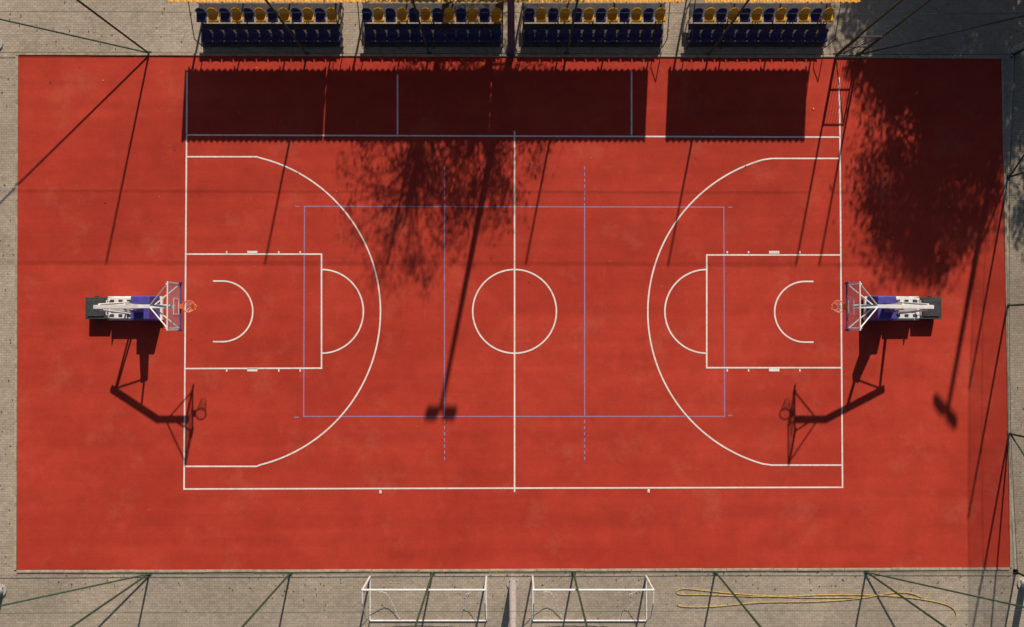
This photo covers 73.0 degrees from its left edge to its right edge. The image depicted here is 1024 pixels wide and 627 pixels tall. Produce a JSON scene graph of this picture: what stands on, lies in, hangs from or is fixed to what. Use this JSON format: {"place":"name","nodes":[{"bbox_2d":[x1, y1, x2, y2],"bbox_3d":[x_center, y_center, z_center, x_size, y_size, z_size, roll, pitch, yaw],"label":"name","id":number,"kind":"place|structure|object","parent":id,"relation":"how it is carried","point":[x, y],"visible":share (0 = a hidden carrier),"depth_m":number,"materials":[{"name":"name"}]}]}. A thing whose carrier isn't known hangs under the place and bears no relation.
{"place":"outdoors","nodes":[
{"label":"outdoors","id":0,"kind":"place"},
{"bbox_2d":[0,0,1023,626],"bbox_3d":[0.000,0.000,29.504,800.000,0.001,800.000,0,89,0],"label":"paved ground","id":1,"kind":"structure","parent":0,"point":[808,594],"depth_m":29.33,"materials":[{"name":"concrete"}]},
{"bbox_2d":[0,584,6,596],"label":"floodlight mast","id":2,"kind":"object","parent":1,"relation":"on","point":[2,591],"visible":0.85,"depth_m":29.26,"materials":[{"name":"metal"}]},
{"bbox_2d":[167,0,343,48],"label":"covered grandstand","id":3,"kind":"object","parent":1,"relation":"on","point":[231,40],"visible":0.93,"depth_m":29.06,"materials":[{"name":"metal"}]},
{"bbox_2d":[326,0,506,48],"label":"covered grandstand","id":4,"kind":"object","parent":1,"relation":"on","point":[485,32],"visible":0.91,"depth_m":29.06,"materials":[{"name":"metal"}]},
{"bbox_2d":[361,575,486,620],"bbox_3d":[-3.543,12.032,28.516,5.000,1.584,1.943,0,89,0],"label":"football goal","id":5,"kind":"object","parent":1,"relation":"on","point":[484,590],"visible":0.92,"depth_m":28.25,"materials":[{"name":"white metal"}]},
{"bbox_2d":[0,0,902,57],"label":"chain link fence","id":6,"kind":"object","parent":1,"relation":"on","point":[429,53],"visible":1,"depth_m":26.91,"materials":[{"name":"grey metal"}]},
{"bbox_2d":[836,35,881,56],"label":"fence gate","id":7,"kind":"structure","parent":6,"relation":"attached to","point":[863,46],"depth_m":28.64,"materials":[{"name":"metal"}]},
{"bbox_2d":[505,0,516,57],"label":"floodlight mast","id":8,"kind":"object","parent":1,"relation":"on","point":[511,49],"visible":0.99,"depth_m":27.22,"materials":[{"name":"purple metal"}]},
{"bbox_2d":[0,569,1023,626],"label":"chain link fence","id":9,"kind":"object","parent":1,"relation":"on","point":[573,573],"visible":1,"depth_m":26.57,"materials":[{"name":"grey metal"}]},
{"bbox_2d":[507,578,518,626],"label":"floodlight mast","id":10,"kind":"object","parent":1,"relation":"on","point":[513,596],"visible":0.97,"depth_m":27.27,"materials":[{"name":"metal"}]},
{"bbox_2d":[14,53,1012,572],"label":"kerb","id":11,"kind":"structure","parent":1,"relation":"on","point":[498,569],"depth_m":29.45,"materials":[{"name":"concrete"}]},
{"bbox_2d":[17,55,1009,569],"bbox_3d":[-0.032,-0.101,29.495,42.221,0.020,21.932,0,89,0],"label":"basketball court","id":12,"kind":"object","parent":1,"relation":"on","point":[449,409],"visible":1,"depth_m":29.48,"materials":[{"name":"red plastic"}]},
{"bbox_2d":[85,281,196,330],"bbox_3d":[-14.977,-0.249,27.521,5.763,3.928,1.890,0,89,0],"label":"basketball hoop stand","id":13,"kind":"object","parent":12,"relation":"on","point":[144,308],"visible":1,"depth_m":28.47,"materials":[{"name":"metal"}]},
{"bbox_2d":[183,71,842,492],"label":"basketball court markings","id":14,"kind":"object","parent":12,"relation":"on","point":[773,253],"visible":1,"depth_m":29.48,"materials":[{"name":"white paint"}]},
{"bbox_2d":[294,166,731,459],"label":"volleyball court markings","id":15,"kind":"object","parent":12,"relation":"on","point":[444,206],"visible":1,"depth_m":29.48,"materials":[{"name":"blue paint"}]},
{"bbox_2d":[830,281,941,330],"bbox_3d":[15.105,-0.249,27.521,5.763,3.928,1.890,0,89,0],"label":"basketball hoop stand","id":16,"kind":"object","parent":12,"relation":"on","point":[885,308],"visible":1,"depth_m":28.47,"materials":[{"name":"metal"}]},
{"bbox_2d":[532,575,654,620],"bbox_3d":[3.271,12.032,28.516,4.892,1.584,1.943,0,89,0],"label":"football goal","id":17,"kind":"object","parent":1,"relation":"on","point":[645,589],"visible":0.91,"depth_m":28.26,"materials":[{"name":"white metal"}]},
{"bbox_2d":[515,0,683,48],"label":"covered grandstand","id":18,"kind":"object","parent":1,"relation":"on","point":[621,32],"visible":0.92,"depth_m":29.06,"materials":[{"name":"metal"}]},
{"bbox_2d":[686,0,859,48],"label":"covered grandstand","id":19,"kind":"object","parent":1,"relation":"on","point":[787,38],"visible":0.88,"depth_m":29.06,"materials":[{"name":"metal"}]},
{"bbox_2d":[676,588,956,622],"bbox_3d":[12.877,12.160,29.287,11.892,0.043,1.225,4,89,0],"label":"garden hose","id":20,"kind":"object","parent":1,"relation":"on","point":[801,597],"visible":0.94,"depth_m":29.28,"materials":[{"name":"yellow rubber"}]},
{"bbox_2d":[856,0,1023,57],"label":"chain link fence","id":21,"kind":"object","parent":1,"relation":"on","point":[911,14],"visible":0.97,"depth_m":27.35,"materials":[{"name":"grey metal"}]},
{"bbox_2d":[1005,51,1023,572],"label":"chain link fence","id":22,"kind":"object","parent":1,"relation":"on","point":[1010,176],"visible":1,"depth_m":29.08,"materials":[{"name":"grey metal"}]},
{"bbox_2d":[1008,42,1023,56],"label":"floodlight mast","id":23,"kind":"object","parent":1,"relation":"on","point":[1012,49],"visible":0.91,"depth_m":29.48,"materials":[{"name":"metal"}]},
{"bbox_2d":[1017,578,1023,589],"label":"floodlight mast","id":24,"kind":"object","parent":1,"relation":"on","point":[1020,581],"visible":0.99,"depth_m":29.26,"materials":[{"name":"metal"}]}
]}

